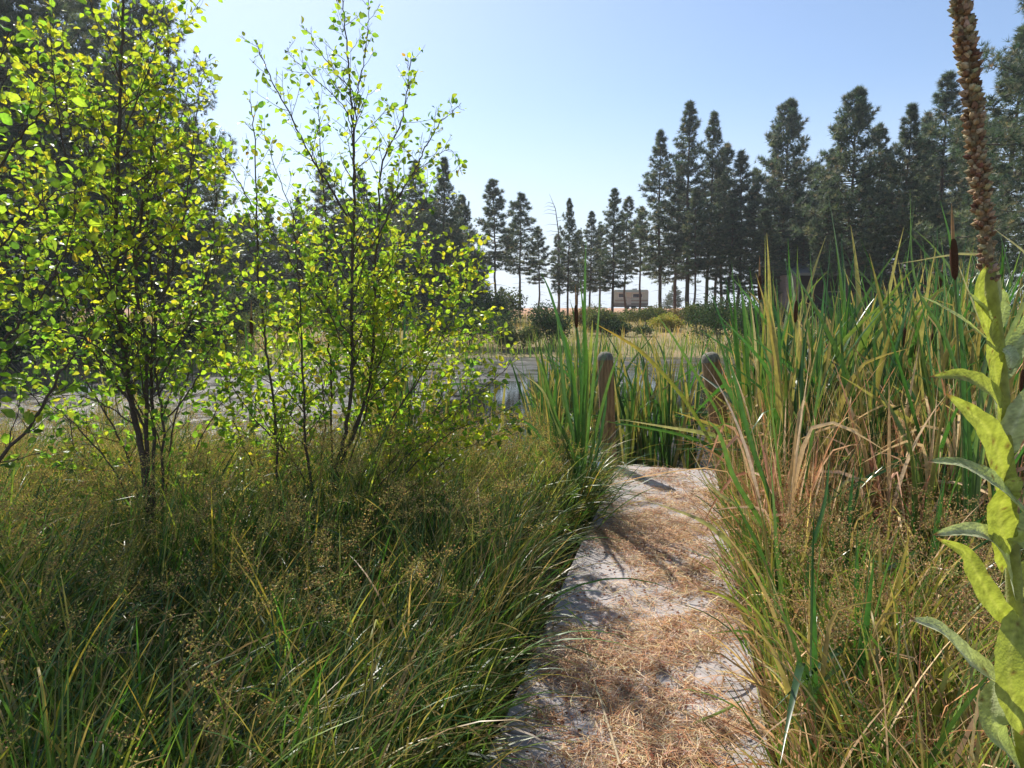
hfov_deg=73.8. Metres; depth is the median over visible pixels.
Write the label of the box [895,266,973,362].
cattail
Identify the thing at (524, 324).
dry grass
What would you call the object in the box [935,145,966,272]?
pine tree
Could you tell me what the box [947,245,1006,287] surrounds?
cattail
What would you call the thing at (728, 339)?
cattail
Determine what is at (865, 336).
cattail
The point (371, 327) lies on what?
alder shrub
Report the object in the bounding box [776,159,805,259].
pine tree
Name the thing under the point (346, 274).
pine tree
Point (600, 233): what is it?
pine tree
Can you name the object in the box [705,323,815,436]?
cattail
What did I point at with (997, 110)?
pine tree
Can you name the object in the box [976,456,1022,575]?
cattail
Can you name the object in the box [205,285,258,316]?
shrub
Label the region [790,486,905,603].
cattail
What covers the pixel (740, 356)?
cattail
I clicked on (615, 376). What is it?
cattail
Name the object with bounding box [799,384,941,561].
dry cattail
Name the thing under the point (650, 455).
cattail
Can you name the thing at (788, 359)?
cattail
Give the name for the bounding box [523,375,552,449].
cattail
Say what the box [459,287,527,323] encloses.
shrub
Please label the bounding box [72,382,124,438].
cattail
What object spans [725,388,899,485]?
dry cattail
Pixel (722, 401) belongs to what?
cattail
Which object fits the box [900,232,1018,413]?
cattail
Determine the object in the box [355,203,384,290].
pine tree
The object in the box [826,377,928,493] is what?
cattail
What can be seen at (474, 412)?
cattail
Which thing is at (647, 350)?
reeds
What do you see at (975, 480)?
cattail
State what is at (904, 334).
cattail
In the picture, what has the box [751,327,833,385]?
cattail
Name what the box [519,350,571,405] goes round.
cattail
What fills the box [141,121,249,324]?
pine tree
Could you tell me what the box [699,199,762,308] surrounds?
pine tree
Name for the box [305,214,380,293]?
pine tree
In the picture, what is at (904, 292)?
cattail
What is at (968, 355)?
cattail
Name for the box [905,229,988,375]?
cattail
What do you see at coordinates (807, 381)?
cattail
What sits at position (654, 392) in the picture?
cattail
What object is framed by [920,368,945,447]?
dry cattail
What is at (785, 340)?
cattail
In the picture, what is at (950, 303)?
cattail
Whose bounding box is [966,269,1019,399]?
cattail
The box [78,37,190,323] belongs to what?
pine tree
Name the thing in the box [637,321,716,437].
cattail
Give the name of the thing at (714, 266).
pine tree
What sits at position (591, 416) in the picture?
cattail
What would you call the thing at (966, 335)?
cattail
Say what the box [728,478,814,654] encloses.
grass
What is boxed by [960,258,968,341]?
cattail
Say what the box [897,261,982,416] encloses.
cattail
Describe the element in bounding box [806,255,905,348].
cattail
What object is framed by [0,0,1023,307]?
sky
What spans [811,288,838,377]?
cattail
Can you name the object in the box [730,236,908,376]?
cattail
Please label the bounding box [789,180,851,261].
pine tree
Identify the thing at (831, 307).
cattail
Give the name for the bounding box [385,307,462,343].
shrub
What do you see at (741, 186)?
pine tree
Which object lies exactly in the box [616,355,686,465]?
cattail
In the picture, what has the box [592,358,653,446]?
cattail
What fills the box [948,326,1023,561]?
cattail
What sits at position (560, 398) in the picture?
cattail
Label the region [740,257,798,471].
cattail
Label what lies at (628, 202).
pine tree
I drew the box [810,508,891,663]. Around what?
cattail
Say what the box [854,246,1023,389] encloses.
cattail
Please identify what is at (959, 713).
broad grass
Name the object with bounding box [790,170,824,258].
pine tree
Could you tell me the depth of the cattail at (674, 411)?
9.27 m
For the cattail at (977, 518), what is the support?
on the ground at (518, 344)
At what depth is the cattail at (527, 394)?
9.41 m
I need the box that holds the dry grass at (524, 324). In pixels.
[10,307,890,370]
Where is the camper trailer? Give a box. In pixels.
[611,289,650,308]
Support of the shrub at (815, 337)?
on the ground at (518, 344)
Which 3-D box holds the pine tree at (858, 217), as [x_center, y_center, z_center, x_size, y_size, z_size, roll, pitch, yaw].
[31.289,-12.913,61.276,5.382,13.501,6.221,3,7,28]
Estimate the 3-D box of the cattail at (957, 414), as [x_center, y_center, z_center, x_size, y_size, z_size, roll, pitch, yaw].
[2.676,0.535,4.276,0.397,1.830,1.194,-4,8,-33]
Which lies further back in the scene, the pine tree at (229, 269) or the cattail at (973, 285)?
the pine tree at (229, 269)
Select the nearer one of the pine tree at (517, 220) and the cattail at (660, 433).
the cattail at (660, 433)
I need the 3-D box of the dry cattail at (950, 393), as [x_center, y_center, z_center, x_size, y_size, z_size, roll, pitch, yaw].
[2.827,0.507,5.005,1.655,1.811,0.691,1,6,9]
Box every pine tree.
[0,0,124,342]
[0,0,138,330]
[0,0,195,323]
[0,34,75,322]
[53,0,259,324]
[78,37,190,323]
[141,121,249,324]
[195,243,255,291]
[217,212,291,288]
[223,214,251,279]
[243,224,322,296]
[246,203,293,292]
[267,239,365,300]
[269,235,300,297]
[279,196,321,287]
[302,161,350,275]
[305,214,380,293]
[322,197,376,266]
[325,223,426,306]
[340,173,380,279]
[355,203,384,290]
[359,191,418,261]
[368,179,407,289]
[369,228,427,301]
[389,159,441,287]
[403,155,478,313]
[406,197,442,246]
[411,226,445,298]
[434,193,488,290]
[471,249,492,300]
[473,177,520,294]
[494,286,510,305]
[499,191,543,312]
[524,225,555,307]
[544,196,563,312]
[546,234,571,311]
[549,198,590,315]
[565,229,592,306]
[574,211,605,305]
[581,224,614,308]
[590,188,634,311]
[609,196,641,307]
[622,205,657,310]
[626,128,685,307]
[647,168,700,309]
[650,98,723,319]
[662,294,672,308]
[665,285,684,308]
[675,187,718,303]
[682,108,735,302]
[698,171,735,304]
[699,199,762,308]
[704,141,747,304]
[712,148,773,308]
[731,167,776,304]
[733,96,829,264]
[734,209,794,307]
[747,173,801,271]
[775,198,825,276]
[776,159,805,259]
[789,83,913,303]
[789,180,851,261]
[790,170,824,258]
[806,190,844,313]
[815,147,860,261]
[844,163,882,261]
[847,102,956,314]
[854,121,903,252]
[866,151,898,259]
[887,164,942,262]
[892,69,974,312]
[894,110,951,249]
[903,179,945,290]
[912,0,1023,310]
[921,164,954,252]
[931,26,1023,277]
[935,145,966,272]
[936,86,1002,260]
[940,112,1014,299]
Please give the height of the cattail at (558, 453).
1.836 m
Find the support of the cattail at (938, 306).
on the ground at (518, 344)
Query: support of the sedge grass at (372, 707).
on the ground at (518, 344)
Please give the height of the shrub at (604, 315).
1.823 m
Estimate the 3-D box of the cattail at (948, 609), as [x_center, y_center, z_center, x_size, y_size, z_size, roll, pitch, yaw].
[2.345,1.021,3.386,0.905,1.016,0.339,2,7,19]
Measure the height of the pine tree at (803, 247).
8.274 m
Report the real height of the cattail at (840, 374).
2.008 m
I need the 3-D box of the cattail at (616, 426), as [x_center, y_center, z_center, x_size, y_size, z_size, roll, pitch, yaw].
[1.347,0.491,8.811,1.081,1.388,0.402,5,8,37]
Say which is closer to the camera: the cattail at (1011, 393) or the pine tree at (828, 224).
the cattail at (1011, 393)
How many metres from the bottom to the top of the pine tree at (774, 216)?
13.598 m
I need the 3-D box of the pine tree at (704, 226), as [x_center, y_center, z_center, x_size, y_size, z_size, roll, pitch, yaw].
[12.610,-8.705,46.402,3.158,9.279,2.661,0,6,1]
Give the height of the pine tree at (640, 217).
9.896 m
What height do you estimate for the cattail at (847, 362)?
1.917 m
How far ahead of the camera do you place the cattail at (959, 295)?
7.13 m
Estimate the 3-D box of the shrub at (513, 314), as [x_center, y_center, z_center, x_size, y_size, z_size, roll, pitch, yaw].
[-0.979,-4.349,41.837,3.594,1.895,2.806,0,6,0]
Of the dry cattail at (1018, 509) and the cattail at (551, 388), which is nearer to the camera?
the dry cattail at (1018, 509)
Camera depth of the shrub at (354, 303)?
39.62 m
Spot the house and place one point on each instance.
(805, 274)
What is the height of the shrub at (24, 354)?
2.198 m
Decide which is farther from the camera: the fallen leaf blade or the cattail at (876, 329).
the cattail at (876, 329)
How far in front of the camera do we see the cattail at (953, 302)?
7.28 m
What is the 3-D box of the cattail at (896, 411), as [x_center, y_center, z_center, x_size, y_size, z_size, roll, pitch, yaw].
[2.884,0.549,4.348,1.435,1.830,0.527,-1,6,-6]
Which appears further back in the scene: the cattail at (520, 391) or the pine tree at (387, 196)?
the pine tree at (387, 196)
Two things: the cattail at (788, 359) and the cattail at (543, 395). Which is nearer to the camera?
the cattail at (788, 359)
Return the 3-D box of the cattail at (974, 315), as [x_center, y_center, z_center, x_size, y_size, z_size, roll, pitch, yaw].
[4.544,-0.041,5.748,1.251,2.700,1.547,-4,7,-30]
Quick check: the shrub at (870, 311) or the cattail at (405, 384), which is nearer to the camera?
the cattail at (405, 384)
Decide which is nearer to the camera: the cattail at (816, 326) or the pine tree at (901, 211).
the cattail at (816, 326)
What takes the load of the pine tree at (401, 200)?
on the ground at (518, 344)
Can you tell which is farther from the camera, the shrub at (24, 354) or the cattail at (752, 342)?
the shrub at (24, 354)
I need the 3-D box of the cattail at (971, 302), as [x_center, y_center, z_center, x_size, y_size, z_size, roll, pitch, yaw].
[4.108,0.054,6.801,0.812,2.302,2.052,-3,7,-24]
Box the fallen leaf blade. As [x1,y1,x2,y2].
[693,700,741,724]
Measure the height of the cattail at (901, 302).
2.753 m
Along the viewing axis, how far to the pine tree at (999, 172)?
26.45 m
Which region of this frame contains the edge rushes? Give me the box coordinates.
[588,465,730,490]
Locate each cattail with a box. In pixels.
[69,351,170,442]
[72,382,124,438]
[85,381,114,440]
[120,371,171,429]
[120,385,141,443]
[176,401,191,438]
[245,303,269,455]
[308,321,423,476]
[320,339,398,445]
[342,292,487,437]
[344,342,418,450]
[351,316,440,459]
[360,333,437,451]
[381,313,424,426]
[399,378,469,455]
[411,364,465,452]
[416,373,474,448]
[450,367,521,446]
[454,363,481,448]
[481,400,501,458]
[497,355,597,432]
[507,364,571,423]
[510,354,578,418]
[511,346,558,432]
[513,354,578,423]
[514,348,623,451]
[516,247,621,542]
[518,343,549,423]
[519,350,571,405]
[520,367,591,434]
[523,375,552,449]
[525,334,623,387]
[526,358,552,424]
[528,351,574,469]
[528,360,555,429]
[529,325,611,478]
[536,353,554,441]
[537,345,616,421]
[538,331,652,404]
[539,335,581,391]
[540,348,588,445]
[541,397,571,474]
[548,335,578,422]
[553,357,593,440]
[555,342,591,417]
[564,324,629,463]
[564,347,614,454]
[567,343,581,401]
[577,372,597,458]
[582,328,610,410]
[588,368,595,432]
[590,347,652,465]
[592,327,676,466]
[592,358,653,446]
[594,388,624,456]
[596,364,679,466]
[600,257,765,479]
[601,327,699,467]
[604,355,886,566]
[605,332,643,425]
[608,345,651,409]
[615,347,675,445]
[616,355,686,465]
[621,334,706,467]
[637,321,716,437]
[639,335,702,467]
[646,343,875,559]
[647,328,693,457]
[651,367,690,444]
[661,335,721,468]
[665,365,743,419]
[666,295,789,415]
[675,359,709,469]
[676,303,848,435]
[676,405,847,540]
[682,341,815,451]
[690,290,895,461]
[691,344,734,394]
[698,345,910,447]
[699,276,885,482]
[699,397,861,539]
[700,281,913,409]
[700,454,877,660]
[703,346,804,472]
[705,271,827,360]
[705,317,836,441]
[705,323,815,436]
[706,377,766,410]
[708,361,755,415]
[716,430,828,573]
[718,358,765,460]
[720,280,923,446]
[721,299,791,364]
[722,504,800,611]
[725,283,897,413]
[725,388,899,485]
[726,310,801,421]
[726,383,873,508]
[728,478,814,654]
[729,346,892,454]
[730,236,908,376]
[731,294,810,406]
[739,310,791,409]
[739,364,973,476]
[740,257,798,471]
[745,271,940,446]
[749,267,791,346]
[751,272,908,485]
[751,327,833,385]
[752,259,866,379]
[752,460,842,555]
[756,275,829,474]
[759,398,765,479]
[759,502,875,766]
[760,436,875,571]
[760,456,831,512]
[762,245,807,373]
[763,264,917,410]
[764,325,838,491]
[774,295,919,399]
[776,300,834,408]
[776,520,931,738]
[780,295,880,396]
[780,418,866,525]
[780,461,967,595]
[782,240,873,429]
[782,325,874,453]
[783,249,981,445]
[783,254,925,467]
[787,313,939,392]
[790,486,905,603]
[792,359,987,553]
[793,282,947,397]
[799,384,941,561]
[800,301,837,352]
[800,521,1002,638]
[802,463,903,573]
[806,233,866,382]
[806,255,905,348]
[810,486,948,599]
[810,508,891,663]
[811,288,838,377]
[815,192,977,393]
[815,266,863,344]
[815,340,922,497]
[816,313,982,435]
[817,363,1022,463]
[818,293,965,367]
[818,377,916,565]
[822,284,950,343]
[823,312,1012,389]
[823,561,977,711]
[824,417,918,492]
[824,476,918,575]
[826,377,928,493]
[828,257,865,332]
[830,300,1023,512]
[832,248,918,397]
[834,251,965,332]
[840,288,973,408]
[841,333,1023,510]
[843,282,909,447]
[844,271,1016,404]
[845,495,911,566]
[848,337,1018,501]
[848,531,962,681]
[850,272,1013,355]
[853,234,1019,409]
[853,302,908,385]
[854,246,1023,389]
[854,353,995,517]
[856,317,877,379]
[858,377,1023,563]
[860,211,913,369]
[860,308,957,503]
[863,374,1023,552]
[863,424,955,550]
[863,472,926,543]
[864,260,934,333]
[867,257,971,367]
[871,273,949,336]
[873,255,1018,367]
[875,361,1023,487]
[876,442,986,612]
[877,319,917,450]
[877,356,970,480]
[883,319,950,377]
[885,494,979,548]
[886,340,986,433]
[890,251,995,315]
[890,359,985,560]
[891,245,1015,367]
[892,232,975,375]
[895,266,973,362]
[896,257,1023,359]
[897,201,1023,600]
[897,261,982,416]
[898,594,980,732]
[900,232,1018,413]
[900,513,1004,625]
[901,329,1023,475]
[903,267,943,336]
[903,357,1023,503]
[903,469,992,616]
[904,257,1011,362]
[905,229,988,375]
[905,233,950,343]
[905,344,940,403]
[906,410,1023,513]
[911,272,977,326]
[912,322,979,402]
[916,256,1023,354]
[917,247,1021,294]
[918,232,1021,368]
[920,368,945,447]
[922,246,1023,316]
[925,320,1008,394]
[928,317,988,402]
[931,270,1020,351]
[934,229,1017,343]
[934,352,952,450]
[935,369,1021,497]
[943,263,974,350]
[946,256,1022,317]
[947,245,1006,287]
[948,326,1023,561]
[949,486,996,579]
[952,297,1022,389]
[952,298,981,404]
[954,301,1018,443]
[958,363,1023,456]
[959,277,974,318]
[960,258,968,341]
[963,490,1023,561]
[966,241,1023,337]
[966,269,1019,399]
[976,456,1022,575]
[1016,376,1023,485]
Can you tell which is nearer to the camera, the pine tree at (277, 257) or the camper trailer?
the pine tree at (277, 257)
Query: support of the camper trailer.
on the ground at (518, 344)
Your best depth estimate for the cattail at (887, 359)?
5.25 m
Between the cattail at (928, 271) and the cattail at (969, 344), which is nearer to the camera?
the cattail at (969, 344)
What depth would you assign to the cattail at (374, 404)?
6.91 m
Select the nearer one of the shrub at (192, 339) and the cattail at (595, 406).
the cattail at (595, 406)
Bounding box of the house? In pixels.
[754,262,951,321]
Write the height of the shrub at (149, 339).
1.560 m
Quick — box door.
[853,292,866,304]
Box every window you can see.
[826,291,840,307]
[870,291,890,307]
[909,291,930,307]
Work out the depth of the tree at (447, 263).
42.56 m
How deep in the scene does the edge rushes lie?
6.26 m
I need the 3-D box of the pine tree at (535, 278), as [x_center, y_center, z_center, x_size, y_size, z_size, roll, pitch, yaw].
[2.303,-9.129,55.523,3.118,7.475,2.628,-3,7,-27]
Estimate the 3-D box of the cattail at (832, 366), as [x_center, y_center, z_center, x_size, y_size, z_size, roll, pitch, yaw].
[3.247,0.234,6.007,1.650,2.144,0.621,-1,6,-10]
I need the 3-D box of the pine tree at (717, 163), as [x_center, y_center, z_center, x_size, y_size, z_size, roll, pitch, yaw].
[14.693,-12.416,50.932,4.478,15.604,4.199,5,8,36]
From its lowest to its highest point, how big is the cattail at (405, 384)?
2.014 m
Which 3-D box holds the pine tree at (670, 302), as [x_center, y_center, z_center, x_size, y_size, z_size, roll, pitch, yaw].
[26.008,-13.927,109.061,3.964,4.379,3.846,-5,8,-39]
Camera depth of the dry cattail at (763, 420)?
5.27 m
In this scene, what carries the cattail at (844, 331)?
on the ground at (518, 344)
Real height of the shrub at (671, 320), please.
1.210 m
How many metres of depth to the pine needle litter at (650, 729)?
3.18 m
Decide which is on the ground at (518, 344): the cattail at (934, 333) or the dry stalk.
the cattail at (934, 333)
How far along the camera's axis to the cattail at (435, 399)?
7.19 m
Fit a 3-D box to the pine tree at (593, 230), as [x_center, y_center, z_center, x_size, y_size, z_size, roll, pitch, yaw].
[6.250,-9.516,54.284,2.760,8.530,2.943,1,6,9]
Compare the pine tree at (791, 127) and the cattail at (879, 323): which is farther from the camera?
the pine tree at (791, 127)
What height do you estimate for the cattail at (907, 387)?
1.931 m
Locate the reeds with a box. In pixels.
[13,329,790,390]
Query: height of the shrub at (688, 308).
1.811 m
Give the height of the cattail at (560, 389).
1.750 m
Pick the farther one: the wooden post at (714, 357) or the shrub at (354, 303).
the shrub at (354, 303)
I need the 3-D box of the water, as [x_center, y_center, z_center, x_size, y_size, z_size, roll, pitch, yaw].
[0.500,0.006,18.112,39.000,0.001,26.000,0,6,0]
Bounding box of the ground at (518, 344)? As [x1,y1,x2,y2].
[0,308,1017,763]
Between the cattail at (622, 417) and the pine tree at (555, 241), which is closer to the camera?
the cattail at (622, 417)
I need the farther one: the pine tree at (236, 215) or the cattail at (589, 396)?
the pine tree at (236, 215)
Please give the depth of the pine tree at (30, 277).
31.62 m
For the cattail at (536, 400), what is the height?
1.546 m
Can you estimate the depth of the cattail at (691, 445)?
8.04 m
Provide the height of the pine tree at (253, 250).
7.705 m
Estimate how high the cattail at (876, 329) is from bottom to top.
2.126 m
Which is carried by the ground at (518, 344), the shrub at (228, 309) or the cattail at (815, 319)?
the shrub at (228, 309)
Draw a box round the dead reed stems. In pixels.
[657,347,1023,570]
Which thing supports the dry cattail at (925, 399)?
on the ground at (518, 344)
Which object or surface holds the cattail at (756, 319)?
on the ground at (518, 344)
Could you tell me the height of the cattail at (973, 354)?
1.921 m
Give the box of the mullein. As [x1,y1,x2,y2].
[910,0,1023,767]
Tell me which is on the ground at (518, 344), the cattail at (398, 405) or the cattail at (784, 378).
the cattail at (398, 405)
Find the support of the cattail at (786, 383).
on the ground at (518, 344)
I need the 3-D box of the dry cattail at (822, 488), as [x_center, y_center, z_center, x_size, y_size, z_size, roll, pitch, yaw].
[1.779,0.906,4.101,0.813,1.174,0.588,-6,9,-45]
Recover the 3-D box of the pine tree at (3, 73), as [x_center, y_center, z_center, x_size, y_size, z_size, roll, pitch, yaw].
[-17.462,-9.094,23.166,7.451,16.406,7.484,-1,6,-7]
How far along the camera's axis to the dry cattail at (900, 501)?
4.12 m
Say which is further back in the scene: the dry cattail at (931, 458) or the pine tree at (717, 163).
the pine tree at (717, 163)
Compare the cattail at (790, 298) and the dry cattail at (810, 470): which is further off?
the cattail at (790, 298)
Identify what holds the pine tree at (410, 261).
on the ground at (518, 344)
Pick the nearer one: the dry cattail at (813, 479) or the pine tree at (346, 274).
the dry cattail at (813, 479)
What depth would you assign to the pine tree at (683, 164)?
48.44 m
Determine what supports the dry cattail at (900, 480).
on the ground at (518, 344)
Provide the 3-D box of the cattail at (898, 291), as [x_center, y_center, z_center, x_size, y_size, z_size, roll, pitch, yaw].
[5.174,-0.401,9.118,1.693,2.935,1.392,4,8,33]
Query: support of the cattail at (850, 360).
in the water
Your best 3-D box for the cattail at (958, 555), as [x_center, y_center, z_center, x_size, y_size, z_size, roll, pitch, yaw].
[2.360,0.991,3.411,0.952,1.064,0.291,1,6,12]
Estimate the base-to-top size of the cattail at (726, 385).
2.148 m
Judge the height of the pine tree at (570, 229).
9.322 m
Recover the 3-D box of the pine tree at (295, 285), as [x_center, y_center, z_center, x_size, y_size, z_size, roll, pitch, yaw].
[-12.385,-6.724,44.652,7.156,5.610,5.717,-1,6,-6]
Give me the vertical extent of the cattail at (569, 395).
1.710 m
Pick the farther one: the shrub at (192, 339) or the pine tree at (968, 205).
the pine tree at (968, 205)
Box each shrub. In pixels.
[0,0,264,543]
[0,24,116,467]
[0,280,67,359]
[0,304,97,376]
[51,311,151,366]
[125,320,189,351]
[147,319,226,350]
[180,291,252,321]
[183,310,265,348]
[189,0,531,522]
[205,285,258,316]
[218,285,264,312]
[230,304,322,341]
[235,282,298,311]
[249,293,315,321]
[281,289,341,325]
[314,310,391,340]
[315,293,387,318]
[361,294,438,319]
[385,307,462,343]
[421,286,481,318]
[424,299,521,344]
[453,289,509,321]
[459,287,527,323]
[472,301,523,325]
[493,321,544,348]
[526,299,574,345]
[567,302,613,327]
[581,303,628,334]
[603,318,656,336]
[618,302,673,326]
[642,305,685,321]
[646,311,684,329]
[678,301,712,329]
[680,287,763,346]
[725,302,784,339]
[740,327,827,349]
[762,303,799,317]
[799,303,838,322]
[863,302,909,317]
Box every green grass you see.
[0,403,644,562]
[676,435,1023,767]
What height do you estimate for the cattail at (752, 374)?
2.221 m
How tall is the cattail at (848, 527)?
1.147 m
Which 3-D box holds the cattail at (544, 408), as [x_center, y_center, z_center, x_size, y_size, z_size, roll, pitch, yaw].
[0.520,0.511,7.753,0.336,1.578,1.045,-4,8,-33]
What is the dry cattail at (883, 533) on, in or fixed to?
on the ground at (518, 344)
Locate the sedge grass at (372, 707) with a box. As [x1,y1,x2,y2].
[0,377,684,767]
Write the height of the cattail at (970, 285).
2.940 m
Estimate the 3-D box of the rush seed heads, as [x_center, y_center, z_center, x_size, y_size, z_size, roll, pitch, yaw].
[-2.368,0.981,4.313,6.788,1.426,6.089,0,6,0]
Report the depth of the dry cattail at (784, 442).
4.75 m
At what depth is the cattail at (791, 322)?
6.29 m
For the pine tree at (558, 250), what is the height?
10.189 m
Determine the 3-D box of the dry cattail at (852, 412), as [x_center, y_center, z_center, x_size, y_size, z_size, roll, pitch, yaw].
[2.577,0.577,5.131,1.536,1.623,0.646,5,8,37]
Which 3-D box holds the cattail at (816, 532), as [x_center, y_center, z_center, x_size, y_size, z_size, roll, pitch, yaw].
[1.299,0.945,3.313,0.948,1.223,0.230,-1,6,-9]
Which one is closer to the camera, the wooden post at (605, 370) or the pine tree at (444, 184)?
the wooden post at (605, 370)
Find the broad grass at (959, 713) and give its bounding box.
[641,406,1023,767]
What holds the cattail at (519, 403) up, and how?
in the water
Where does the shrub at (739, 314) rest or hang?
on the ground at (518, 344)
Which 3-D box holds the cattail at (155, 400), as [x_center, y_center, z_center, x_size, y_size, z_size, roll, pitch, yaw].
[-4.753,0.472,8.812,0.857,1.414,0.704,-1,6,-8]
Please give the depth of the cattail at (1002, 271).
6.74 m
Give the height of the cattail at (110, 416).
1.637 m
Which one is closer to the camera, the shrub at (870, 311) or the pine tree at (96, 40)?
the pine tree at (96, 40)
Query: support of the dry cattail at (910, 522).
on the ground at (518, 344)
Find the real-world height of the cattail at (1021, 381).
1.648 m
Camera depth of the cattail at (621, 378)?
8.75 m
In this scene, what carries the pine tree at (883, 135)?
on the ground at (518, 344)
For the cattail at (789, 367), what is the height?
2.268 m
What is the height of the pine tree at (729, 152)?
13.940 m
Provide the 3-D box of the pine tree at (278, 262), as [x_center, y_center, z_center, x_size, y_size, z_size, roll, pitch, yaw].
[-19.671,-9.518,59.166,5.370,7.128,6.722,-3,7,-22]
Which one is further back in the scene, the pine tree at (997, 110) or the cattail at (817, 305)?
the pine tree at (997, 110)
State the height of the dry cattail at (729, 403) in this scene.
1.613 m
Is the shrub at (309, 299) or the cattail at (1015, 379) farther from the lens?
the shrub at (309, 299)
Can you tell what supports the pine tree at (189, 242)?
on the ground at (518, 344)
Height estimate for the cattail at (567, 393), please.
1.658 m
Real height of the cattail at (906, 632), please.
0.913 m
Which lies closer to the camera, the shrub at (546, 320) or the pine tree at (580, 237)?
the shrub at (546, 320)
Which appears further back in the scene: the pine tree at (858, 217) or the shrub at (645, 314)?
the pine tree at (858, 217)
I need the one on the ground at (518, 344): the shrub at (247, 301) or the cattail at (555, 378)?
the shrub at (247, 301)
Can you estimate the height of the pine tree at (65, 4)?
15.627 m
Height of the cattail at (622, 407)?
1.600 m
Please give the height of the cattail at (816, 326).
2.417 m
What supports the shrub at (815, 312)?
on the ground at (518, 344)
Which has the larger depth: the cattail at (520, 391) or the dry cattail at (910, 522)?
the cattail at (520, 391)
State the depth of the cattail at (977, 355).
5.07 m
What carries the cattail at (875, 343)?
on the ground at (518, 344)
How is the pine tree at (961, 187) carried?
on the ground at (518, 344)
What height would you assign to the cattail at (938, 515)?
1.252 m
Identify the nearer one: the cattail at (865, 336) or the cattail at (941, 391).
the cattail at (941, 391)
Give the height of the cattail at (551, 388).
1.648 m
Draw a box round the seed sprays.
[734,448,1023,717]
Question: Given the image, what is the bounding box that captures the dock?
[481,466,771,767]
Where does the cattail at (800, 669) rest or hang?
on the ground at (518, 344)
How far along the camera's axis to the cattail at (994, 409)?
4.48 m
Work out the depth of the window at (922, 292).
43.57 m
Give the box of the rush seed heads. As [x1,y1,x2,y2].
[0,394,614,767]
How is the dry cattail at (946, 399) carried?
on the ground at (518, 344)
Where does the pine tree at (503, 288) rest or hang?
on the ground at (518, 344)
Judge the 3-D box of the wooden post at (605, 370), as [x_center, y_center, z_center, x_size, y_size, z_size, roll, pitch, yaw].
[1.019,0.711,7.184,0.266,2.103,0.171,0,6,0]
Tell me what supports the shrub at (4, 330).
on the ground at (518, 344)
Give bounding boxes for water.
[0,357,753,484]
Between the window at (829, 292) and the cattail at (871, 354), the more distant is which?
the window at (829, 292)
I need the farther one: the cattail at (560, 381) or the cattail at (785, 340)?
the cattail at (560, 381)
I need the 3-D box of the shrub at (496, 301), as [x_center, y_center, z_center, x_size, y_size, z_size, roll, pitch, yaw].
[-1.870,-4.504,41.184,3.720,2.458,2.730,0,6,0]
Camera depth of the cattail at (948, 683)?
2.50 m
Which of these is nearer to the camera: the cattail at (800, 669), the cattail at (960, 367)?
the cattail at (800, 669)
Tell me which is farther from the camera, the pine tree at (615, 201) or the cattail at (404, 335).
the pine tree at (615, 201)
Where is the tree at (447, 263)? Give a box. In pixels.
[408,233,490,316]
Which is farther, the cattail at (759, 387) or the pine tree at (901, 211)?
the pine tree at (901, 211)
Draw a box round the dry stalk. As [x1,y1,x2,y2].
[564,590,620,765]
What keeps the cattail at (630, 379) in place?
in the water
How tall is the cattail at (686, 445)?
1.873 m
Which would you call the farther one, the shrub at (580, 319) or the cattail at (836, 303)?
the shrub at (580, 319)
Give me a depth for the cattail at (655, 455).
8.63 m
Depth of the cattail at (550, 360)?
10.08 m
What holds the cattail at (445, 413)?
on the ground at (518, 344)
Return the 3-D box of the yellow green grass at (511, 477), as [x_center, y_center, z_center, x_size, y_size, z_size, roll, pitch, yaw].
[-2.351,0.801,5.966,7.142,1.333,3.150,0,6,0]
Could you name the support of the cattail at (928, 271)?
in the water
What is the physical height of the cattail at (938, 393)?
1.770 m
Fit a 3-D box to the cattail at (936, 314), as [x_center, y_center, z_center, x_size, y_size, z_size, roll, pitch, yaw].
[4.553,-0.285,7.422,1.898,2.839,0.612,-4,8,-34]
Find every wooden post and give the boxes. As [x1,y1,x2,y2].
[597,352,616,495]
[701,352,728,501]
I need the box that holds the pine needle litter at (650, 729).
[494,463,782,767]
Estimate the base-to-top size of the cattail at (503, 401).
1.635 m
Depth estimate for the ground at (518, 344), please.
29.30 m
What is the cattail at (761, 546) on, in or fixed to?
on the ground at (518, 344)
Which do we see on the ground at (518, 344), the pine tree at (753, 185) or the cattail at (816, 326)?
the pine tree at (753, 185)
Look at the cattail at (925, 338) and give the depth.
5.96 m
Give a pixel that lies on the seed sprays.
(834, 628)
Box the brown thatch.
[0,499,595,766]
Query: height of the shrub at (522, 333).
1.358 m
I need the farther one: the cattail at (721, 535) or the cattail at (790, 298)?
the cattail at (790, 298)
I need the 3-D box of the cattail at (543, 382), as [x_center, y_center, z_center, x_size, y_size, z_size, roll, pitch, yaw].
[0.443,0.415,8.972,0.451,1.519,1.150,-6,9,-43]

